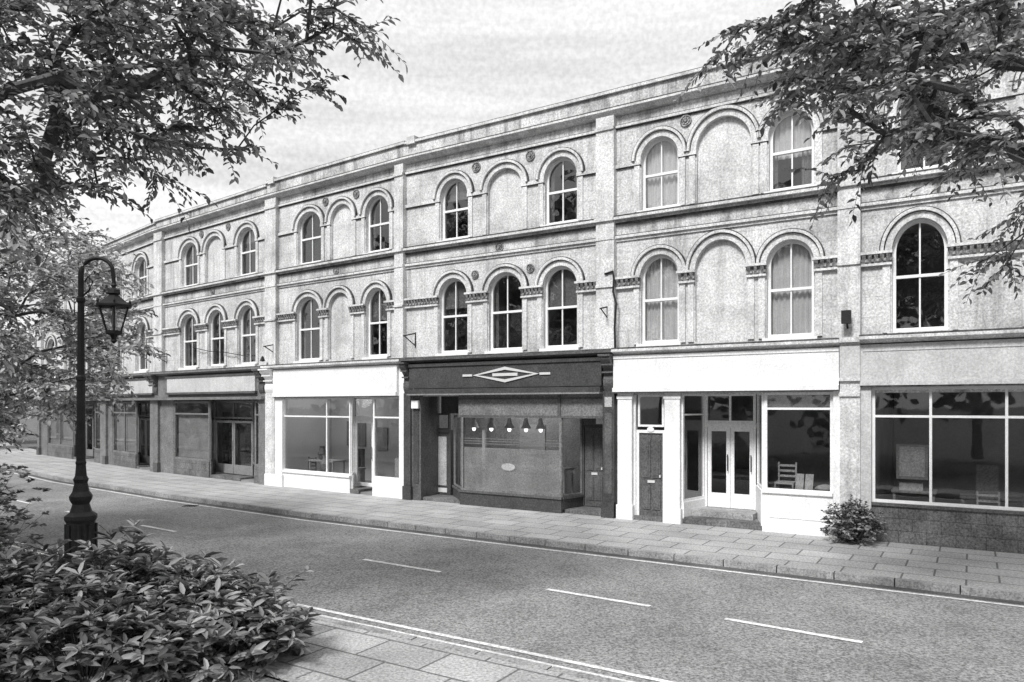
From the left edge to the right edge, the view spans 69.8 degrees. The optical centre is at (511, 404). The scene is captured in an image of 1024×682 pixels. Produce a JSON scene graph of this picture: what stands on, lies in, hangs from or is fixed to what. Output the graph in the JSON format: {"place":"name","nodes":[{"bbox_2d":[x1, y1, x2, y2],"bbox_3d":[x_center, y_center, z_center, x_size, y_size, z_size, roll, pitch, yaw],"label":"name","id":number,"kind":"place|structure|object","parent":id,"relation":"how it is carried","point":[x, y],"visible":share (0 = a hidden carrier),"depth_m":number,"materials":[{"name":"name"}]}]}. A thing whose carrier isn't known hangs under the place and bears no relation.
{"place":"outdoors","nodes":[
{"label":"outdoors","id":0,"kind":"place"},
{"bbox_2d":[51,410,99,449],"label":"shop window","id":1,"kind":"structure","parent":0,"point":[66,434],"depth_m":39.69,"materials":[{"name":"grey glass"}]},
{"bbox_2d":[117,414,149,455],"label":"shop window","id":2,"kind":"structure","parent":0,"point":[130,432],"depth_m":33.40,"materials":[{"name":"glass"}]},
{"bbox_2d":[0,549,597,681],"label":"pavement","id":3,"kind":"structure","parent":0,"point":[341,653],"depth_m":7.94,"materials":[{"name":"grey stone"}]},
{"bbox_2d":[0,194,170,453],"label":"young tree","id":4,"kind":"object","parent":3,"relation":"on","point":[34,371],"visible":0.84,"depth_m":14.45,"materials":[{"name":"grey plant"}]},
{"bbox_2d":[64,256,131,566],"bbox_3d":[-6.910,0.157,12.250,1.120,5.285,0.540,0,0,0],"label":"street lamp","id":5,"kind":"object","parent":3,"relation":"on","point":[80,517],"visible":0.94,"depth_m":12.19,"materials":[{"name":"black metal"}]},
{"bbox_2d":[2,409,960,681],"bbox_3d":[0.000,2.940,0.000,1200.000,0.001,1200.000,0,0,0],"label":"ground","id":6,"kind":"structure","parent":0,"point":[32,427],"depth_m":68.45,"materials":[{"name":"grey plant"}]},
{"bbox_2d":[0,317,36,441],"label":"distant trees","id":7,"kind":"object","parent":6,"relation":"on","point":[24,356],"visible":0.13,"depth_m":49.51,"materials":[{"name":"grey plant"}]},
{"bbox_2d":[0,647,280,681],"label":"grass verge","id":8,"kind":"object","parent":6,"relation":"on","point":[228,679],"depth_m":7.48,"materials":[{"name":"plant"}]},
{"bbox_2d":[0,463,55,609],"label":"hedge shrub","id":9,"kind":"object","parent":8,"relation":"on","point":[6,531],"visible":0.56,"depth_m":12.02,"materials":[{"name":"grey plant"}]},
{"bbox_2d":[0,560,315,636],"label":"laurel shrub","id":10,"kind":"object","parent":8,"relation":"on","point":[27,597],"visible":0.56,"depth_m":7.97,"materials":[{"name":"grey plant"}]},
{"bbox_2d":[0,518,321,681],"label":"laurel shrub","id":11,"kind":"object","parent":8,"relation":"on","point":[84,633],"visible":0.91,"depth_m":7.76,"materials":[{"name":"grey plant"}]},
{"bbox_2d":[0,0,407,376],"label":"broadleaf tree","id":12,"kind":"object","parent":8,"relation":"on","point":[57,82],"visible":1,"depth_m":7.82,"materials":[{"name":"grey plant"}]},
{"bbox_2d":[0,464,1023,601],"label":"kerb","id":13,"kind":"structure","parent":6,"relation":"on","point":[911,583],"depth_m":14.27,"materials":[{"name":"stone"}]},
{"bbox_2d":[0,0,963,408],"label":"sky","id":14,"kind":"structure","parent":0,"point":[468,62],"materials":[{"name":"white"}]},
{"bbox_2d":[0,469,1023,681],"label":"road","id":15,"kind":"structure","parent":0,"point":[680,629],"depth_m":10.79,"materials":[{"name":"grey asphalt"}]},
{"bbox_2d":[3,546,624,681],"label":"kerb","id":16,"kind":"structure","parent":15,"relation":"on","point":[485,654],"depth_m":8.35,"materials":[{"name":"stone"}]},
{"bbox_2d":[8,545,633,681],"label":"road edge line","id":17,"kind":"object","parent":15,"relation":"on","point":[552,665],"visible":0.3,"depth_m":8.77,"materials":[{"name":"paint"}]},
{"bbox_2d":[6,539,672,681],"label":"road edge line","id":18,"kind":"object","parent":15,"relation":"on","point":[526,652],"visible":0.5,"depth_m":8.88,"materials":[{"name":"paint"}]},
{"bbox_2d":[16,500,862,642],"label":"line marking","id":19,"kind":"object","parent":15,"relation":"on","point":[805,632],"visible":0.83,"depth_m":10.81,"materials":[{"name":"paint"}]},
{"bbox_2d":[0,468,1023,604],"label":"gutter","id":20,"kind":"object","parent":15,"relation":"on","point":[832,580],"visible":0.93,"depth_m":14.21,"materials":[{"name":"concrete"}]},
{"bbox_2d":[6,471,1023,606],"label":"road edge line","id":21,"kind":"object","parent":15,"relation":"on","point":[588,554],"visible":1,"depth_m":13.91,"materials":[{"name":"paint"}]},
{"bbox_2d":[673,0,1023,304],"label":"broadleaf tree","id":22,"kind":"object","parent":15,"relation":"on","point":[852,79],"visible":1,"depth_m":7.79,"materials":[{"name":"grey plant"}]},
{"bbox_2d":[0,440,1023,591],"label":"pavement","id":23,"kind":"structure","parent":0,"point":[984,569],"depth_m":16.36,"materials":[{"name":"grey stone"}]},
{"bbox_2d":[36,401,102,463],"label":"shop piers","id":24,"kind":"structure","parent":23,"relation":"on","point":[42,433],"depth_m":40.87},
{"bbox_2d":[102,400,153,471],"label":"shop piers","id":25,"kind":"structure","parent":23,"relation":"on","point":[107,437],"depth_m":34.42,"materials":[{"name":"grey paint"}]},
{"bbox_2d":[116,400,149,455],"bbox_3d":[-16.231,1.100,33.783,5.574,3.280,2.450,0,0,43],"label":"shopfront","id":26,"kind":"object","parent":23,"relation":"on","point":[129,408],"visible":0.03,"depth_m":35.88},
{"bbox_2d":[100,378,153,400],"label":"fascia","id":27,"kind":"structure","parent":26,"relation":"attached to","point":[142,389],"depth_m":31.75,"materials":[{"name":"grey wood"}]},
{"bbox_2d":[118,260,149,469],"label":"building interior","id":28,"kind":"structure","parent":23,"relation":"on","point":[143,367],"depth_m":35.90,"materials":[{"name":"stone"}]},
{"bbox_2d":[111,244,153,373],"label":"walls","id":29,"kind":"structure","parent":28,"relation":"attached to","point":[128,258],"depth_m":32.40,"materials":[{"name":"stone"}]},
{"bbox_2d":[104,222,155,251],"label":"parapet","id":30,"kind":"structure","parent":29,"relation":"on","point":[140,234],"depth_m":32.30,"materials":[{"name":"stone"}]},
{"bbox_2d":[109,236,153,372],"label":"string courses","id":31,"kind":"object","parent":29,"relation":"attached to","point":[148,303],"visible":0.46,"depth_m":31.86,"materials":[{"name":"stone"}]},
{"bbox_2d":[153,399,264,484],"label":"shop piers","id":32,"kind":"structure","parent":23,"relation":"on","point":[163,435],"depth_m":30.18,"materials":[{"name":"grey paint"}]},
{"bbox_2d":[173,459,257,483],"bbox_3d":[-11.129,2.490,28.192,6.221,0.620,0.681,0,0,38],"label":"stall riser","id":33,"kind":"object","parent":23,"relation":"on","point":[205,469],"visible":0.78,"depth_m":28.82,"materials":[{"name":"stone"}]},
{"bbox_2d":[174,401,257,465],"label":"shop window","id":34,"kind":"structure","parent":33,"relation":"on","point":[209,433],"depth_m":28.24,"materials":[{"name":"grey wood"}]},
{"bbox_2d":[177,399,257,465],"bbox_3d":[-10.945,1.100,29.301,7.627,3.280,2.450,0,0,38],"label":"shopfront","id":35,"kind":"object","parent":23,"relation":"on","point":[243,409],"visible":0.03,"depth_m":31.71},
{"bbox_2d":[150,372,265,400],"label":"fascia","id":36,"kind":"structure","parent":35,"relation":"attached to","point":[242,386],"depth_m":27.79,"materials":[{"name":"white paint"}]},
{"bbox_2d":[149,366,261,376],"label":"shop cornice","id":37,"kind":"structure","parent":36,"relation":"attached to","point":[208,371],"depth_m":27.82,"materials":[{"name":"grey stone"}]},
{"bbox_2d":[215,420,253,475],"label":"doors","id":38,"kind":"structure","parent":35,"relation":"attached to","point":[233,468],"depth_m":28.30,"materials":[{"name":"grey paint"}]},
{"bbox_2d":[186,242,254,482],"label":"building interior","id":39,"kind":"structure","parent":23,"relation":"on","point":[246,261],"depth_m":31.54,"materials":[{"name":"stone"}]},
{"bbox_2d":[165,212,264,370],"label":"walls","id":40,"kind":"structure","parent":39,"relation":"attached to","point":[214,261],"depth_m":28.20,"materials":[{"name":"stone"}]},
{"bbox_2d":[152,231,164,371],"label":"pilasters","id":41,"kind":"object","parent":40,"relation":"attached to","point":[159,281],"visible":0.89,"depth_m":30.35,"materials":[{"name":"stone"}]},
{"bbox_2d":[151,184,266,232],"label":"parapet","id":42,"kind":"structure","parent":40,"relation":"on","point":[237,201],"depth_m":27.78,"materials":[{"name":"stone"}]},
{"bbox_2d":[161,203,264,367],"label":"string courses","id":43,"kind":"object","parent":40,"relation":"attached to","point":[244,284],"visible":0.89,"depth_m":27.67,"materials":[{"name":"stone"}]},
{"bbox_2d":[176,220,259,326],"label":"arch mouldings","id":44,"kind":"object","parent":40,"relation":"attached to","point":[209,235],"visible":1,"depth_m":27.80,"materials":[{"name":"stone"}]},
{"bbox_2d":[184,228,254,367],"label":"window frames","id":45,"kind":"structure","parent":40,"relation":"attached to","point":[219,312],"depth_m":28.02,"materials":[{"name":"white wood"}]},
{"bbox_2d":[264,368,403,498],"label":"shop piers","id":46,"kind":"structure","parent":23,"relation":"on","point":[274,439],"depth_m":25.27,"materials":[{"name":"white paint"}]},
{"bbox_2d":[282,470,398,497],"bbox_3d":[-5.424,2.520,23.898,5.639,0.560,0.847,0,0,36],"label":"stall riser","id":47,"kind":"object","parent":23,"relation":"on","point":[389,488],"visible":0.88,"depth_m":23.69,"materials":[{"name":"white paint"}]},
{"bbox_2d":[284,397,398,479],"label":"shop window","id":48,"kind":"structure","parent":47,"relation":"on","point":[327,416],"depth_m":23.52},
{"bbox_2d":[295,199,388,494],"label":"building interior","id":49,"kind":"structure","parent":23,"relation":"on","point":[307,245],"depth_m":26.89,"materials":[{"name":"stone"}]},
{"bbox_2d":[263,163,406,364],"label":"pilasters","id":50,"kind":"object","parent":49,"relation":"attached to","point":[271,208],"visible":0.91,"depth_m":21.95,"materials":[{"name":"stone"}]},
{"bbox_2d":[279,179,393,363],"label":"walls","id":51,"kind":"structure","parent":49,"relation":"attached to","point":[339,315],"depth_m":23.79,"materials":[{"name":"stone"}]},
{"bbox_2d":[275,168,393,360],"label":"string courses","id":52,"kind":"object","parent":51,"relation":"attached to","point":[354,265],"visible":0.9,"depth_m":23.50,"materials":[{"name":"stone"}]},
{"bbox_2d":[263,141,405,199],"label":"parapet","id":53,"kind":"structure","parent":51,"relation":"on","point":[388,157],"depth_m":23.52,"materials":[{"name":"stone"}]},
{"bbox_2d":[276,300,393,321],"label":"capitals","id":54,"kind":"object","parent":51,"relation":"attached to","point":[324,312],"visible":0.98,"depth_m":23.84,"materials":[{"name":"stone"}]},
{"bbox_2d":[290,187,393,311],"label":"arch mouldings","id":55,"kind":"object","parent":51,"relation":"attached to","point":[335,203],"visible":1,"depth_m":23.45,"materials":[{"name":"stone"}]},
{"bbox_2d":[299,196,388,360],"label":"window frames","id":56,"kind":"structure","parent":51,"relation":"attached to","point":[381,224],"depth_m":22.96,"materials":[{"name":"white wood"}]},
{"bbox_2d":[302,205,386,358],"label":"curtains","id":57,"kind":"object","parent":51,"relation":"attached to","point":[375,309],"visible":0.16,"depth_m":23.07,"materials":[{"name":"grey fabric"}]},
{"bbox_2d":[286,399,398,480],"bbox_3d":[-5.049,1.100,24.949,6.263,3.280,2.650,0,0,36],"label":"shop interior","id":58,"kind":"object","parent":23,"relation":"on","point":[305,438],"visible":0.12,"depth_m":26.68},
{"bbox_2d":[272,365,398,397],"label":"fascia","id":59,"kind":"structure","parent":58,"relation":"attached to","point":[372,381],"depth_m":23.35,"materials":[{"name":"white paint"}]},
{"bbox_2d":[260,358,399,369],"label":"shop cornice","id":60,"kind":"structure","parent":59,"relation":"on","point":[356,363],"depth_m":23.36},
{"bbox_2d":[300,421,398,485],"bbox_3d":[-4.772,1.670,24.922,5.035,2.140,2.130,0,0,36],"label":"shop furniture","id":61,"kind":"object","parent":58,"relation":"in","point":[382,438],"visible":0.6,"depth_m":25.58,"materials":[{"name":"grey wood"}]},
{"bbox_2d":[402,391,616,518],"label":"shop piers","id":62,"kind":"structure","parent":23,"relation":"on","point":[421,428],"depth_m":21.58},
{"bbox_2d":[397,354,614,392],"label":"console brackets","id":63,"kind":"object","parent":62,"relation":"attached to","point":[606,361],"visible":0.84,"depth_m":18.19,"materials":[{"name":"grey paint"}]},
{"bbox_2d":[439,396,579,493],"bbox_3d":[0.465,1.100,21.217,6.352,3.280,2.650,0,0,32],"label":"shop interior","id":64,"kind":"object","parent":23,"relation":"on","point":[571,441],"visible":0.1,"depth_m":22.85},
{"bbox_2d":[406,357,603,418],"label":"fascia","id":65,"kind":"structure","parent":64,"relation":"attached to","point":[546,396],"depth_m":19.57,"materials":[{"name":"paint"}]},
{"bbox_2d":[399,348,612,363],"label":"shop cornice","id":66,"kind":"structure","parent":65,"relation":"on","point":[584,353],"depth_m":19.59,"materials":[{"name":"black wood"}]},
{"bbox_2d":[464,438,558,494],"bbox_3d":[-0.052,1.627,19.855,3.079,1.406,0.006,0,0,32],"label":"window film","id":67,"kind":"object","parent":64,"relation":"attached to","point":[535,471],"depth_m":19.80,"materials":[{"name":"grey paint"}]},
{"bbox_2d":[438,418,602,506],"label":"doors","id":68,"kind":"structure","parent":64,"relation":"attached to","point":[592,461],"depth_m":19.51,"materials":[{"name":"paint"}]},
{"bbox_2d":[482,424,574,493],"bbox_3d":[0.643,1.670,21.229,2.158,2.140,2.349,0,0,28],"label":"shop furniture","id":69,"kind":"object","parent":64,"relation":"in","point":[533,434],"visible":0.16,"depth_m":22.43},
{"bbox_2d":[423,161,602,507],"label":"building interior","id":70,"kind":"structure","parent":23,"relation":"on","point":[555,326],"depth_m":22.28,"materials":[{"name":"stone"}]},
{"bbox_2d":[407,135,595,357],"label":"walls","id":71,"kind":"structure","parent":70,"relation":"attached to","point":[504,204],"depth_m":20.25,"materials":[{"name":"stone"}]},
{"bbox_2d":[403,122,595,353],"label":"string courses","id":72,"kind":"object","parent":71,"relation":"attached to","point":[580,233],"visible":0.96,"depth_m":19.91,"materials":[{"name":"stone"}]},
{"bbox_2d":[404,279,595,308],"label":"capitals","id":73,"kind":"object","parent":71,"relation":"attached to","point":[583,286],"visible":1,"depth_m":20.28,"materials":[{"name":"stone"}]},
{"bbox_2d":[431,147,584,295],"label":"arch mouldings","id":74,"kind":"object","parent":71,"relation":"attached to","point":[575,157],"visible":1,"depth_m":19.83,"materials":[{"name":"stone"}]},
{"bbox_2d":[401,89,615,164],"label":"parapet","id":75,"kind":"structure","parent":71,"relation":"on","point":[591,108],"depth_m":19.75,"materials":[{"name":"stone"}]},
{"bbox_2d":[442,158,576,352],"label":"window frames","id":76,"kind":"structure","parent":71,"relation":"attached to","point":[552,273],"depth_m":20.12,"materials":[{"name":"white wood"}]},
{"bbox_2d":[445,168,576,347],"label":"curtains","id":77,"kind":"object","parent":71,"relation":"attached to","point":[555,292],"visible":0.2,"depth_m":19.53,"materials":[{"name":"grey fabric"}]},
{"bbox_2d":[594,115,616,348],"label":"pilasters","id":78,"kind":"object","parent":71,"relation":"attached to","point":[605,130],"visible":0.89,"depth_m":18.23,"materials":[{"name":"stone"}]},
{"bbox_2d":[452,414,583,512],"bbox_3d":[-0.155,1.540,20.334,4.366,2.520,0.980,0,0,33],"label":"stall riser","id":79,"kind":"object","parent":23,"relation":"on","point":[540,503],"visible":0.94,"depth_m":19.61,"materials":[{"name":"paint"}]},
{"bbox_2d":[454,415,582,496],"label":"shop window","id":80,"kind":"structure","parent":79,"relation":"on","point":[560,458],"depth_m":19.56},
{"bbox_2d":[683,507,761,529],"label":"entrance steps","id":81,"kind":"structure","parent":23,"relation":"on","point":[729,517],"depth_m":17.09,"materials":[{"name":"stone"}]},
{"bbox_2d":[617,156,832,509],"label":"building interior","id":82,"kind":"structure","parent":23,"relation":"on","point":[784,178],"depth_m":18.05,"materials":[{"name":"stone"}]},
{"bbox_2d":[617,91,836,346],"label":"walls","id":83,"kind":"structure","parent":82,"relation":"attached to","point":[723,163],"depth_m":16.93,"materials":[{"name":"stone"}]},
{"bbox_2d":[613,69,836,344],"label":"string courses","id":84,"kind":"object","parent":83,"relation":"attached to","point":[755,207],"visible":0.88,"depth_m":16.84,"materials":[{"name":"stone"}]},
{"bbox_2d":[615,255,836,289],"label":"capitals","id":85,"kind":"object","parent":83,"relation":"attached to","point":[824,263],"visible":1,"depth_m":16.42,"materials":[{"name":"stone"}]},
{"bbox_2d":[642,111,813,343],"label":"window frames","id":86,"kind":"structure","parent":83,"relation":"attached to","point":[662,174],"depth_m":16.38,"materials":[{"name":"white wood"}]},
{"bbox_2d":[631,98,825,275],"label":"arch mouldings","id":87,"kind":"object","parent":83,"relation":"attached to","point":[772,241],"visible":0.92,"depth_m":16.84,"materials":[{"name":"stone"}]},
{"bbox_2d":[646,115,811,340],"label":"curtains","id":88,"kind":"object","parent":83,"relation":"attached to","point":[801,299],"visible":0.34,"depth_m":16.48,"materials":[{"name":"grey fabric"}]},
{"bbox_2d":[613,32,860,116],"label":"parapet","id":89,"kind":"structure","parent":83,"relation":"on","point":[666,90],"depth_m":17.22,"materials":[{"name":"stone"}]},
{"bbox_2d":[836,68,860,337],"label":"pilasters","id":90,"kind":"object","parent":83,"relation":"attached to","point":[848,267],"visible":0.48,"depth_m":15.28,"materials":[{"name":"stone"}]},
{"bbox_2d":[637,395,829,498],"bbox_3d":[6.047,1.100,18.528,5.095,3.280,4.050,0,0,32],"label":"shop interior","id":91,"kind":"object","parent":23,"relation":"on","point":[801,438],"visible":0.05,"depth_m":20.14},
{"bbox_2d":[634,394,756,521],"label":"doors","id":92,"kind":"structure","parent":91,"relation":"attached to","point":[649,475],"depth_m":17.82,"materials":[{"name":"white paint"}]},
{"bbox_2d":[638,394,756,426],"bbox_3d":[4.474,0.125,17.876,2.781,0.810,0.618,0,0,5],"label":"overlight","id":93,"kind":"object","parent":91,"relation":"attached to","point":[706,410],"visible":0.86,"depth_m":17.79,"materials":[{"name":"white paint"}]},
{"bbox_2d":[735,462,829,494],"bbox_3d":[6.607,2.030,17.819,1.996,1.420,4.364,0,0,0],"label":"shop furniture","id":94,"kind":"object","parent":91,"relation":"in","point":[742,480],"visible":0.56,"depth_m":16.95,"materials":[{"name":"grey wood"}]},
{"bbox_2d":[616,337,860,539],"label":"shop piers","id":95,"kind":"structure","parent":23,"relation":"on","point":[846,440],"depth_m":17.26,"materials":[{"name":"white paint"}]},
{"bbox_2d":[681,485,832,536],"bbox_3d":[5.684,2.335,16.873,3.368,0.930,1.158,0,0,35],"label":"stall riser","id":96,"kind":"object","parent":23,"relation":"on","point":[791,512],"visible":0.76,"depth_m":15.98,"materials":[{"name":"white paint"}]},
{"bbox_2d":[681,392,832,501],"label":"shop window","id":97,"kind":"structure","parent":96,"relation":"on","point":[797,399],"depth_m":16.30,"materials":[{"name":"white wood"}]},
{"bbox_2d":[820,494,887,545],"bbox_3d":[6.921,2.337,14.899,1.267,1.003,1.151,0,0,26],"label":"round shrub","id":98,"kind":"object","parent":23,"relation":"on","point":[849,531],"visible":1,"depth_m":14.73,"materials":[{"name":"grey plant"}]},
{"bbox_2d":[860,387,871,540],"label":"shop piers","id":99,"kind":"structure","parent":23,"relation":"on","point":[865,443],"depth_m":15.12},
{"bbox_2d":[871,502,1023,553],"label":"stall riser","id":100,"kind":"object","parent":23,"relation":"on","point":[995,530],"visible":0.85,"depth_m":14.38,"materials":[{"name":"stone"}]},
{"bbox_2d":[872,385,1023,510],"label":"shop window","id":101,"kind":"structure","parent":100,"relation":"on","point":[930,416],"depth_m":14.61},
{"bbox_2d":[875,392,1023,506],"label":"shop interior","id":102,"kind":"object","parent":23,"relation":"on","point":[962,448],"visible":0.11,"depth_m":18.11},
{"bbox_2d":[891,443,1023,507],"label":"shop furniture","id":103,"kind":"object","parent":102,"relation":"in","point":[912,461],"visible":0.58,"depth_m":15.80,"materials":[{"name":"grey paint"}]},
{"bbox_2d":[875,91,1023,486],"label":"building interior","id":104,"kind":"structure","parent":23,"relation":"on","point":[932,288],"depth_m":16.53,"materials":[{"name":"stone"}]},
{"bbox_2d":[861,25,1023,334],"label":"walls","id":105,"kind":"structure","parent":104,"relation":"attached to","point":[999,307],"depth_m":14.27,"materials":[{"name":"stone"}]},
{"bbox_2d":[892,85,951,331],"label":"window frames","id":106,"kind":"structure","parent":105,"relation":"attached to","point":[920,275],"depth_m":14.84,"materials":[{"name":"white wood"}]},
{"bbox_2d":[860,25,1023,332],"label":"string courses","id":107,"kind":"object","parent":105,"relation":"attached to","point":[886,191],"visible":0.47,"depth_m":14.54,"materials":[{"name":"stone"}]},
{"bbox_2d":[861,236,1023,266],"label":"capitals","id":108,"kind":"object","parent":105,"relation":"attached to","point":[955,251],"visible":0.88,"depth_m":14.25,"materials":[{"name":"stone"}]},
{"bbox_2d":[879,64,1023,250],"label":"arch mouldings","id":109,"kind":"object","parent":105,"relation":"attached to","point":[944,220],"visible":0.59,"depth_m":14.62,"materials":[{"name":"stone"}]},
{"bbox_2d":[612,347,839,392],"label":"fascia","id":110,"kind":"structure","parent":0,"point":[801,370],"depth_m":16.53,"materials":[{"name":"white paint"}]},
{"bbox_2d":[611,338,839,355],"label":"shop cornice","id":111,"kind":"structure","parent":110,"relation":"attached to","point":[754,345],"depth_m":16.48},
{"bbox_2d":[860,338,1023,386],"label":"fascia","id":112,"kind":"structure","parent":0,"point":[998,362],"depth_m":14.33,"materials":[{"name":"paint"}]},
{"bbox_2d":[859,327,1023,344],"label":"shop cornice","id":113,"kind":"structure","parent":112,"relation":"attached to","point":[958,335],"depth_m":14.26,"materials":[{"name":"grey stone"}]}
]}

